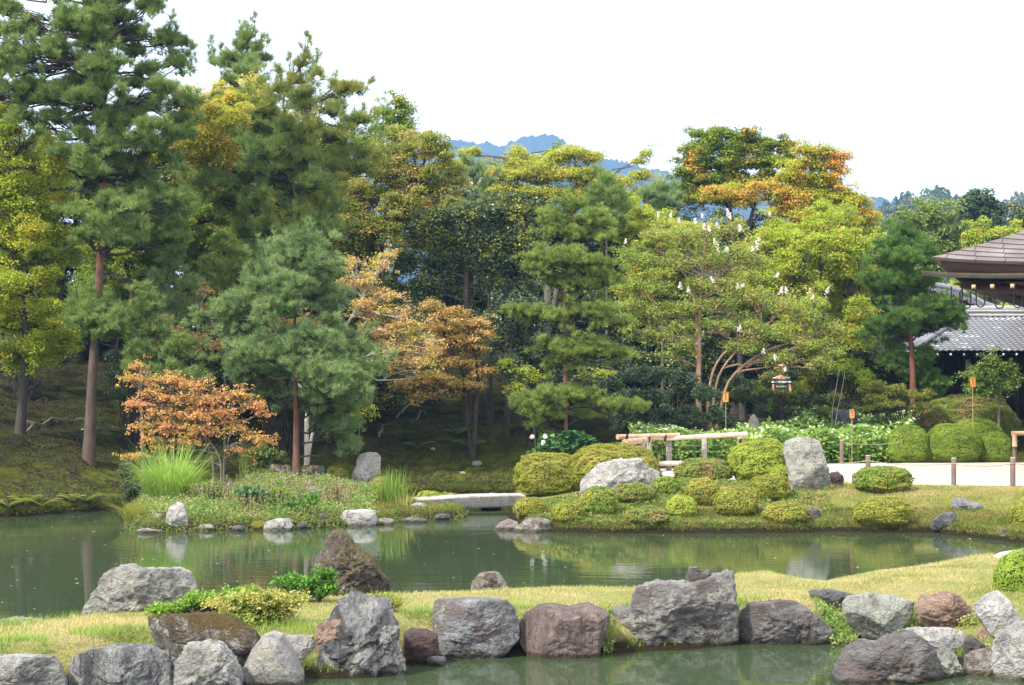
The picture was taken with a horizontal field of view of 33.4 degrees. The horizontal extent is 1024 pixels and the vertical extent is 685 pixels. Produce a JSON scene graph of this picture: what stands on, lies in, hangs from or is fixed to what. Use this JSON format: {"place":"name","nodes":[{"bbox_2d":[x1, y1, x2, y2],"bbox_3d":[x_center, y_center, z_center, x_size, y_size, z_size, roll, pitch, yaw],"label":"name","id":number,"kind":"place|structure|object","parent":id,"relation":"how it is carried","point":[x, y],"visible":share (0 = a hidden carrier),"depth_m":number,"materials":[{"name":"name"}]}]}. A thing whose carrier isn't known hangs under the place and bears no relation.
{"place":"outdoors","nodes":[
{"label":"outdoors","id":0,"kind":"place"},
{"bbox_2d":[0,495,1023,684],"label":"pond water","id":1,"kind":"structure","parent":0,"point":[55,568],"depth_m":23.95,"materials":[{"name":"green liquid"}]},
{"bbox_2d":[0,653,67,684],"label":"boulder","id":2,"kind":"object","parent":1,"relation":"in","point":[27,669],"visible":1,"depth_m":13.61,"materials":[{"name":"grey stone"}]},
{"bbox_2d":[172,639,243,684],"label":"boulder","id":3,"kind":"object","parent":1,"relation":"in","point":[209,662],"visible":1,"depth_m":13.76,"materials":[{"name":"grey stone"}]},
{"bbox_2d":[243,630,304,684],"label":"boulder","id":4,"kind":"object","parent":1,"relation":"in","point":[272,658],"visible":0.99,"depth_m":14.07,"materials":[{"name":"grey stone"}]},
{"bbox_2d":[313,591,406,677],"bbox_3d":[-1.333,2.632,14.778,0.857,0.937,0.491,0,-1,0],"label":"boulder","id":5,"kind":"object","parent":1,"relation":"in","point":[366,640],"visible":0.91,"depth_m":14.65,"materials":[{"name":"stone"}]},
{"bbox_2d":[431,596,519,658],"bbox_3d":[-0.335,2.656,15.738,0.817,0.627,0.552,0,-1,0],"label":"boulder","id":6,"kind":"object","parent":1,"relation":"in","point":[478,627],"visible":0.93,"depth_m":15.54,"materials":[{"name":"grey stone"}]},
{"bbox_2d":[519,602,608,657],"bbox_3d":[0.479,2.712,15.853,0.842,0.574,0.720,0,-1,0],"label":"boulder","id":7,"kind":"object","parent":1,"relation":"in","point":[556,630],"visible":0.84,"depth_m":15.57,"materials":[{"name":"stone"}]},
{"bbox_2d":[511,501,1023,539],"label":"bank edge growth","id":8,"kind":"object","parent":1,"relation":"on","point":[844,514],"visible":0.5,"depth_m":28.97,"materials":[{"name":"plant"}]},
{"bbox_2d":[738,599,840,644],"bbox_3d":[2.721,2.772,16.534,1.050,0.559,0.444,0,-1,0],"label":"boulder","id":9,"kind":"object","parent":1,"relation":"in","point":[779,622],"visible":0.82,"depth_m":16.39,"materials":[{"name":"grey stone"}]},
{"bbox_2d":[832,629,942,684],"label":"boulder","id":10,"kind":"object","parent":1,"relation":"in","point":[902,656],"visible":1,"depth_m":14.27,"materials":[{"name":"grey stone"}]},
{"bbox_2d":[991,621,1023,680],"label":"boulder","id":11,"kind":"object","parent":1,"relation":"in","point":[1007,658],"visible":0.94,"depth_m":14.44,"materials":[{"name":"grey stone"}]},
{"bbox_2d":[0,289,1023,684],"bbox_3d":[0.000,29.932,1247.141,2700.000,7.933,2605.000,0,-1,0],"label":"ground","id":12,"kind":"structure","parent":0,"point":[490,451],"depth_m":35.84,"materials":[{"name":"green plant"}]},
{"bbox_2d":[0,335,88,400],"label":"undergrowth shrub","id":13,"kind":"object","parent":12,"relation":"on","point":[32,385],"visible":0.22,"depth_m":42.55,"materials":[{"name":"green plant"}]},
{"bbox_2d":[0,92,96,435],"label":"maple tree","id":14,"kind":"object","parent":12,"relation":"on","point":[41,328],"visible":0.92,"depth_m":38.19,"materials":[{"name":"green plant"}]},
{"bbox_2d":[0,132,182,361],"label":"evergreen tree","id":15,"kind":"object","parent":12,"relation":"on","point":[88,189],"visible":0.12,"depth_m":47.86,"materials":[{"name":"green plant"}]},
{"bbox_2d":[0,0,226,466],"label":"pine tree","id":16,"kind":"object","parent":12,"relation":"on","point":[97,30],"visible":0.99,"depth_m":36.66,"materials":[{"name":"green plant"}]},
{"bbox_2d":[68,643,172,684],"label":"boulder","id":17,"kind":"object","parent":12,"relation":"on","point":[129,664],"visible":1,"depth_m":13.76,"materials":[{"name":"stone"}]},
{"bbox_2d":[81,563,198,615],"bbox_3d":[-3.572,2.471,16.412,1.100,0.692,0.576,0,-1,0],"label":"boulder","id":18,"kind":"object","parent":12,"relation":"on","point":[129,587],"visible":0.68,"depth_m":16.25,"materials":[{"name":"grey stone"}]},
{"bbox_2d":[102,348,186,451],"bbox_3d":[-8.382,1.335,39.229,1.877,2.434,1.476,0,-1,0],"label":"undergrowth shrub","id":19,"kind":"object","parent":12,"relation":"on","point":[115,355],"visible":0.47,"depth_m":39.08,"materials":[{"name":"green plant"}]},
{"bbox_2d":[67,278,223,488],"bbox_3d":[-7.840,0.983,36.450,3.704,4.775,1.837,0,-1,0],"label":"pine tree","id":20,"kind":"object","parent":12,"relation":"on","point":[148,303],"visible":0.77,"depth_m":36.10,"materials":[{"name":"green plant"}]},
{"bbox_2d":[106,431,227,501],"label":"pampas grass","id":21,"kind":"object","parent":12,"relation":"on","point":[163,480],"depth_m":31.46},
{"bbox_2d":[66,186,280,405],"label":"maple tree","id":22,"kind":"object","parent":12,"relation":"on","point":[116,278],"visible":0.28,"depth_m":44.24,"materials":[{"name":"green plant"}]},
{"bbox_2d":[143,243,205,461],"bbox_3d":[-7.652,0.317,38.538,1.561,5.634,1.053,0,-1,0],"label":"pine tree","id":23,"kind":"object","parent":12,"relation":"on","point":[160,279],"visible":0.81,"depth_m":38.45,"materials":[{"name":"green plant"}]},
{"bbox_2d":[112,353,280,485],"bbox_3d":[-6.218,1.732,33.735,3.263,3.033,1.125,0,-1,0],"label":"maple tree","id":24,"kind":"object","parent":12,"relation":"on","point":[151,393],"visible":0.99,"depth_m":33.72,"materials":[{"name":"orange plant"}]},
{"bbox_2d":[144,583,260,616],"bbox_3d":[-2.874,2.420,15.835,1.090,0.375,0.479,0,-1,0],"label":"spreading azalea","id":25,"kind":"object","parent":12,"relation":"on","point":[190,603],"visible":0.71,"depth_m":15.77,"materials":[{"name":"green plant"}]},
{"bbox_2d":[148,610,260,669],"bbox_3d":[-2.601,2.536,14.397,0.992,0.511,0.453,0,-1,0],"label":"boulder","id":26,"kind":"object","parent":12,"relation":"on","point":[173,635],"visible":0.53,"depth_m":14.32,"materials":[{"name":"stone"}]},
{"bbox_2d":[134,69,299,337],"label":"maple tree","id":27,"kind":"object","parent":12,"relation":"on","point":[221,117],"visible":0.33,"depth_m":40.99,"materials":[{"name":"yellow plant"}]},
{"bbox_2d":[181,224,267,470],"bbox_3d":[-6.501,0.211,38.978,2.363,5.957,1.336,0,-1,0],"label":"pine tree","id":28,"kind":"object","parent":12,"relation":"on","point":[226,276],"visible":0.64,"depth_m":38.95,"materials":[{"name":"green plant"}]},
{"bbox_2d":[202,8,288,225],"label":"pine tree","id":29,"kind":"object","parent":12,"relation":"on","point":[238,60],"visible":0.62,"depth_m":47.06,"materials":[{"name":"green plant"}]},
{"bbox_2d":[135,468,379,522],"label":"island herbs","id":30,"kind":"object","parent":12,"relation":"on","point":[192,506],"visible":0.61,"depth_m":30.70,"materials":[{"name":"plant"}]},
{"bbox_2d":[201,587,313,625],"bbox_3d":[-2.292,2.407,15.432,1.038,0.398,0.497,0,-1,0],"label":"spreading azalea","id":31,"kind":"object","parent":12,"relation":"on","point":[269,604],"visible":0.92,"depth_m":15.35,"materials":[{"name":"green plant"}]},
{"bbox_2d":[185,466,352,514],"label":"flowering herbs","id":32,"kind":"object","parent":12,"relation":"on","point":[283,491],"visible":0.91,"depth_m":31.18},
{"bbox_2d":[180,349,372,457],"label":"undergrowth shrub","id":33,"kind":"object","parent":12,"relation":"on","point":[285,444],"visible":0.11,"depth_m":40.51,"materials":[{"name":"green plant"}]},
{"bbox_2d":[195,116,360,445],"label":"pine tree","id":34,"kind":"object","parent":12,"relation":"on","point":[253,151],"visible":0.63,"depth_m":40.63,"materials":[{"name":"green plant"}]},
{"bbox_2d":[0,343,571,505],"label":"moss tufts","id":35,"kind":"object","parent":12,"relation":"on","point":[116,485],"visible":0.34,"depth_m":40.29,"materials":[{"name":"plant"}]},
{"bbox_2d":[172,110,401,319],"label":"evergreen tree","id":36,"kind":"object","parent":12,"relation":"on","point":[285,187],"visible":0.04,"depth_m":49.53,"materials":[{"name":"green plant"}]},
{"bbox_2d":[179,215,399,475],"bbox_3d":[-4.580,0.270,35.013,4.662,5.828,2.888,0,-1,0],"label":"pine tree","id":37,"kind":"object","parent":12,"relation":"on","point":[331,371],"visible":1,"depth_m":34.99,"materials":[{"name":"green plant"}]},
{"bbox_2d":[171,26,407,439],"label":"pine tree","id":38,"kind":"object","parent":12,"relation":"on","point":[302,100],"visible":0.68,"depth_m":41.95,"materials":[{"name":"green plant"}]},
{"bbox_2d":[121,496,468,531],"bbox_3d":[-4.283,3.157,31.612,7.150,0.328,5.849,0,-1,0],"label":"island edge growth","id":39,"kind":"object","parent":12,"relation":"on","point":[137,518],"visible":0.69,"depth_m":29.77,"materials":[{"name":"green plant"}]},
{"bbox_2d":[143,244,447,464],"bbox_3d":[-4.882,0.597,38.845,6.946,5.730,1.864,0,-1,0],"label":"maple tree","id":40,"kind":"object","parent":12,"relation":"on","point":[407,347],"visible":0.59,"depth_m":38.55,"materials":[{"name":"orange plant"}]},
{"bbox_2d":[268,566,340,602],"bbox_3d":[-2.059,2.427,16.920,0.721,0.421,0.435,0,-1,0],"label":"dark green azalea","id":41,"kind":"object","parent":12,"relation":"on","point":[323,585],"visible":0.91,"depth_m":16.88,"materials":[{"name":"green plant"}]},
{"bbox_2d":[171,222,438,417],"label":"evergreen tree","id":42,"kind":"object","parent":12,"relation":"on","point":[380,384],"visible":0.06,"depth_m":42.95,"materials":[{"name":"green plant"}]},
{"bbox_2d":[311,528,390,596],"bbox_3d":[-1.712,2.435,18.097,0.883,0.916,0.488,-1,-2,27],"label":"boulder","id":43,"kind":"object","parent":12,"relation":"on","point":[350,560],"visible":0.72,"depth_m":17.95,"materials":[{"name":"brown stone"}]},
{"bbox_2d":[365,89,422,338],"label":"maple tree","id":44,"kind":"object","parent":12,"relation":"on","point":[402,106],"visible":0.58,"depth_m":52.05,"materials":[{"name":"green plant"}]},
{"bbox_2d":[328,124,472,390],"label":"maple tree","id":45,"kind":"object","parent":12,"relation":"on","point":[430,186],"visible":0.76,"depth_m":46.84,"materials":[{"name":"green plant"}]},
{"bbox_2d":[403,627,439,663],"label":"boulder","id":46,"kind":"object","parent":12,"relation":"on","point":[420,645],"visible":0.82,"depth_m":15.20,"materials":[{"name":"red stone"}]},
{"bbox_2d":[385,296,500,460],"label":"maple tree","id":47,"kind":"object","parent":12,"relation":"on","point":[445,330],"visible":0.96,"depth_m":40.40,"materials":[{"name":"orange plant"}]},
{"bbox_2d":[373,188,556,423],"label":"evergreen tree","id":48,"kind":"object","parent":12,"relation":"on","point":[432,263],"visible":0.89,"depth_m":43.44,"materials":[{"name":"green plant"}]},
{"bbox_2d":[411,493,525,508],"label":"stone bridge","id":49,"kind":"structure","parent":12,"relation":"on","point":[487,500],"depth_m":33.56,"materials":[{"name":"stone"}]},
{"bbox_2d":[443,149,504,355],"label":"pine tree","id":50,"kind":"object","parent":12,"relation":"on","point":[485,182],"visible":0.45,"depth_m":52.02,"materials":[{"name":"green plant"}]},
{"bbox_2d":[0,590,991,672],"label":"boulder edge grass","id":51,"kind":"object","parent":12,"relation":"on","point":[309,624],"visible":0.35,"depth_m":15.16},
{"bbox_2d":[0,551,1023,667],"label":"lawn grass","id":52,"kind":"structure","parent":12,"relation":"on","point":[530,596],"depth_m":17.44,"materials":[{"name":"plant"}]},
{"bbox_2d":[417,181,648,360],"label":"evergreen tree","id":53,"kind":"object","parent":12,"relation":"on","point":[585,295],"visible":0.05,"depth_m":59.53,"materials":[{"name":"green plant"}]},
{"bbox_2d":[513,452,579,496],"bbox_3d":[0.782,2.789,35.969,1.538,0.983,1.362,0,-1,0],"label":"clipped shrub","id":54,"kind":"object","parent":12,"relation":"on","point":[540,475],"visible":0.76,"depth_m":35.49,"materials":[{"name":"green plant"}]},
{"bbox_2d":[468,280,627,435],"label":"evergreen tree","id":55,"kind":"object","parent":12,"relation":"on","point":[512,331],"visible":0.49,"depth_m":42.16,"materials":[{"name":"green plant"}]},
{"bbox_2d":[494,358,616,445],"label":"maple tree","id":56,"kind":"object","parent":12,"relation":"on","point":[518,385],"visible":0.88,"depth_m":40.45,"materials":[{"name":"green plant"}]},
{"bbox_2d":[453,140,666,335],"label":"cherry tree","id":57,"kind":"object","parent":12,"relation":"on","point":[547,169],"visible":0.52,"depth_m":55.90,"materials":[{"name":"plant"}]},
{"bbox_2d":[526,430,596,457],"bbox_3d":[1.099,2.590,37.486,1.566,1.356,1.028,0,-1,0],"label":"hibiscus","id":58,"kind":"object","parent":12,"relation":"on","point":[566,441],"visible":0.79,"depth_m":37.36,"materials":[{"name":"green plant"}]},
{"bbox_2d":[499,186,651,452],"bbox_3d":[1.441,-0.071,38.159,3.382,6.982,2.188,-1,-2,29],"label":"pine tree","id":59,"kind":"object","parent":12,"relation":"on","point":[535,406],"visible":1,"depth_m":38.11,"materials":[{"name":"green plant"}]},
{"bbox_2d":[580,485,618,515],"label":"clipped shrub","id":60,"kind":"object","parent":12,"relation":"on","point":[596,499],"visible":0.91,"depth_m":29.45,"materials":[{"name":"green plant"}]},
{"bbox_2d":[577,161,636,334],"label":"pine tree","id":61,"kind":"object","parent":12,"relation":"on","point":[617,202],"visible":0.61,"depth_m":47.90,"materials":[{"name":"green plant"}]},
{"bbox_2d":[566,441,662,485],"bbox_3d":[2.073,2.486,34.245,1.980,1.011,1.699,0,-1,0],"label":"clipped shrub","id":62,"kind":"object","parent":12,"relation":"on","point":[588,459],"visible":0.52,"depth_m":33.86,"materials":[{"name":"green plant"}]},
{"bbox_2d":[580,458,659,494],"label":"boulder","id":63,"kind":"object","parent":12,"relation":"on","point":[613,473],"visible":0.71,"depth_m":32.36,"materials":[{"name":"stone"}]},
{"bbox_2d":[635,176,688,404],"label":"pine tree","id":64,"kind":"object","parent":12,"relation":"on","point":[658,195],"visible":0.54,"depth_m":52.91,"materials":[{"name":"green plant"}]},
{"bbox_2d":[604,364,738,459],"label":"dark shrub","id":65,"kind":"object","parent":12,"relation":"on","point":[664,412],"visible":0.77,"depth_m":41.01,"materials":[{"name":"green plant"}]},
{"bbox_2d":[612,569,739,645],"bbox_3d":[1.481,2.671,16.450,1.422,0.952,0.810,0,-1,0],"label":"boulder","id":66,"kind":"object","parent":12,"relation":"on","point":[657,611],"visible":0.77,"depth_m":16.22,"materials":[{"name":"stone"}]},
{"bbox_2d":[516,476,838,529],"bbox_3d":[3.090,2.876,30.909,6.042,0.725,4.514,0,-1,0],"label":"bank ground cover","id":67,"kind":"object","parent":12,"relation":"on","point":[684,481],"visible":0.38,"depth_m":30.34,"materials":[{"name":"green plant"}]},
{"bbox_2d":[616,431,747,470],"bbox_3d":[3.574,2.477,37.360,3.354,1.035,0.967,1,-2,-31],"label":"bamboo fence","id":68,"kind":"object","parent":12,"relation":"on","point":[642,440],"visible":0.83,"depth_m":37.55,"materials":[{"name":"beige wood"}]},
{"bbox_2d":[606,207,849,431],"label":"crape myrtle","id":69,"kind":"object","parent":12,"relation":"on","point":[754,326],"visible":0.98,"depth_m":42.45,"materials":[{"name":"green plant"}]},
{"bbox_2d":[665,125,799,413],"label":"maple tree","id":70,"kind":"object","parent":12,"relation":"on","point":[732,149],"visible":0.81,"depth_m":56.87,"materials":[{"name":"green plant"}]},
{"bbox_2d":[712,485,759,515],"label":"clipped shrub","id":71,"kind":"object","parent":12,"relation":"on","point":[735,501],"visible":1,"depth_m":29.45,"materials":[{"name":"green plant"}]},
{"bbox_2d":[587,204,902,413],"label":"evergreen tree","id":72,"kind":"object","parent":12,"relation":"on","point":[652,359],"visible":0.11,"depth_m":57.37,"materials":[{"name":"green plant"}]},
{"bbox_2d":[608,194,886,419],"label":"maple tree","id":73,"kind":"object","parent":12,"relation":"on","point":[793,240],"visible":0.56,"depth_m":47.64,"materials":[{"name":"green plant"}]},
{"bbox_2d":[517,481,1023,537],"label":"bank grass","id":74,"kind":"structure","parent":12,"relation":"on","point":[846,486],"depth_m":30.60,"materials":[{"name":"plant"}]},
{"bbox_2d":[627,403,925,467],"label":"bed plants","id":75,"kind":"object","parent":12,"relation":"on","point":[869,430],"visible":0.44,"depth_m":41.76,"materials":[{"name":"green plant"}]},
{"bbox_2d":[721,370,858,425],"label":"dark shrub","id":76,"kind":"object","parent":12,"relation":"on","point":[741,395],"visible":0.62,"depth_m":44.57,"materials":[{"name":"green plant"}]},
{"bbox_2d":[696,138,887,407],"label":"maple tree","id":77,"kind":"object","parent":12,"relation":"on","point":[803,190],"visible":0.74,"depth_m":50.90,"materials":[{"name":"orange plant"}]},
{"bbox_2d":[675,321,909,415],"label":"evergreen tree","id":78,"kind":"object","parent":12,"relation":"on","point":[711,356],"visible":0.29,"depth_m":48.52,"materials":[{"name":"green plant"}]},
{"bbox_2d":[599,598,994,654],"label":"weeds","id":79,"kind":"object","parent":12,"relation":"on","point":[853,636],"visible":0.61,"depth_m":16.50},
{"bbox_2d":[783,437,831,490],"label":"boulder","id":80,"kind":"object","parent":12,"relation":"on","point":[807,467],"visible":0.75,"depth_m":31.59,"materials":[{"name":"stone"}]},
{"bbox_2d":[793,345,877,412],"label":"dark shrub","id":81,"kind":"object","parent":12,"relation":"on","point":[864,377],"visible":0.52,"depth_m":47.28,"materials":[{"name":"green plant"}]},
{"bbox_2d":[842,592,914,639],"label":"boulder","id":82,"kind":"object","parent":12,"relation":"on","point":[871,616],"visible":0.83,"depth_m":16.48,"materials":[{"name":"grey stone"}]},
{"bbox_2d":[849,495,914,525],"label":"clipped shrub","id":83,"kind":"object","parent":12,"relation":"on","point":[880,510],"visible":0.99,"depth_m":28.80,"materials":[{"name":"green plant"}]},
{"bbox_2d":[850,465,914,492],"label":"clipped shrub","id":84,"kind":"object","parent":12,"relation":"on","point":[883,478],"visible":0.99,"depth_m":31.21,"materials":[{"name":"green plant"}]},
{"bbox_2d":[859,379,937,427],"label":"nandina","id":85,"kind":"object","parent":12,"relation":"on","point":[884,402],"visible":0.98,"depth_m":43.28,"materials":[{"name":"green plant"}]},
{"bbox_2d":[884,425,932,462],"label":"clipped shrub","id":86,"kind":"object","parent":12,"relation":"on","point":[912,446],"visible":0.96,"depth_m":41.51,"materials":[{"name":"green plant"}]},
{"bbox_2d":[851,210,971,418],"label":"pine tree","id":87,"kind":"object","parent":12,"relation":"on","point":[904,248],"visible":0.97,"depth_m":44.33,"materials":[{"name":"green plant"}]},
{"bbox_2d":[885,196,969,285],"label":"round tree","id":88,"kind":"object","parent":12,"relation":"on","point":[941,229],"visible":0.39,"depth_m":65.72,"materials":[{"name":"green plant"}]},
{"bbox_2d":[905,627,964,652],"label":"boulder","id":89,"kind":"object","parent":12,"relation":"on","point":[936,638],"visible":0.5,"depth_m":15.57,"materials":[{"name":"grey stone"}]},
{"bbox_2d":[914,591,972,627],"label":"boulder","id":90,"kind":"object","parent":12,"relation":"on","point":[943,609],"visible":0.83,"depth_m":16.36,"materials":[{"name":"pink stone"}]},
{"bbox_2d":[892,306,1023,419],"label":"tiled building","id":91,"kind":"structure","parent":12,"relation":"on","point":[989,328],"depth_m":47.60,"materials":[{"name":"grey tile"}]},
{"bbox_2d":[908,394,1021,441],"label":"clipped shrub","id":92,"kind":"object","parent":12,"relation":"on","point":[955,411],"visible":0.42,"depth_m":43.79,"materials":[{"name":"green plant"}]},
{"bbox_2d":[921,231,1023,308],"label":"temple hall","id":93,"kind":"structure","parent":12,"relation":"on","point":[994,269],"depth_m":35.98,"materials":[{"name":"brown wood"}]},
{"bbox_2d":[952,187,1013,297],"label":"distant tree","id":94,"kind":"object","parent":12,"relation":"on","point":[980,203],"visible":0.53,"depth_m":91.78,"materials":[{"name":"green plant"}]},
{"bbox_2d":[949,345,1023,431],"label":"young tree","id":95,"kind":"object","parent":12,"relation":"on","point":[990,378],"visible":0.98,"depth_m":42.92,"materials":[{"name":"green plant"}]},
{"bbox_2d":[961,215,1023,303],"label":"distant tree","id":96,"kind":"object","parent":12,"relation":"on","point":[975,235],"visible":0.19,"depth_m":79.98,"materials":[{"name":"green plant"}]},
{"bbox_2d":[973,590,1022,637],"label":"boulder","id":97,"kind":"object","parent":12,"relation":"on","point":[996,612],"visible":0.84,"depth_m":15.64,"materials":[{"name":"grey stone"}]},
{"bbox_2d":[992,548,1023,591],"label":"clipped shrub","id":98,"kind":"object","parent":12,"relation":"on","point":[1010,576],"visible":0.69,"depth_m":17.09,"materials":[{"name":"green plant"}]},
{"bbox_2d":[0,0,1023,287],"label":"sky","id":99,"kind":"structure","parent":0,"point":[924,94],"materials":[{"name":"white"}]},
{"bbox_2d":[355,133,898,371],"bbox_3d":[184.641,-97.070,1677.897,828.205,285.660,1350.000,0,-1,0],"label":"mountain","id":100,"kind":"structure","parent":0,"point":[539,143],"depth_m":1835.19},
{"bbox_2d":[655,462,1023,485],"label":"gravel path","id":101,"kind":"structure","parent":0,"point":[934,474],"depth_m":36.82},
{"bbox_2d":[672,457,733,480],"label":"clipped shrub","id":102,"kind":"object","parent":101,"relation":"on","point":[705,467],"visible":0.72,"depth_m":33.20,"materials":[{"name":"green plant"}]},
{"bbox_2d":[726,438,785,480],"bbox_3d":[4.907,2.350,33.560,1.358,0.963,1.112,0,-1,0],"label":"clipped shrub","id":103,"kind":"object","parent":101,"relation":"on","point":[761,456],"visible":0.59,"depth_m":33.19,"materials":[{"name":"green plant"}]},
{"bbox_2d":[926,423,983,462],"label":"clipped shrub","id":104,"kind":"object","parent":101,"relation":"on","point":[958,442],"visible":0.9,"depth_m":41.42,"materials":[{"name":"green plant"}]},
{"bbox_2d":[976,431,1011,462],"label":"clipped shrub","id":105,"kind":"object","parent":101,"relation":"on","point":[996,446],"visible":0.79,"depth_m":41.68,"materials":[{"name":"green plant"}]},
{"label":"wooded hill","id":106,"kind":"structure","parent":0,"visible":0},
{"bbox_2d":[833,185,1023,304],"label":"hill forest","id":107,"kind":"object","parent":106,"relation":"on","point":[904,199],"visible":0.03,"depth_m":450.61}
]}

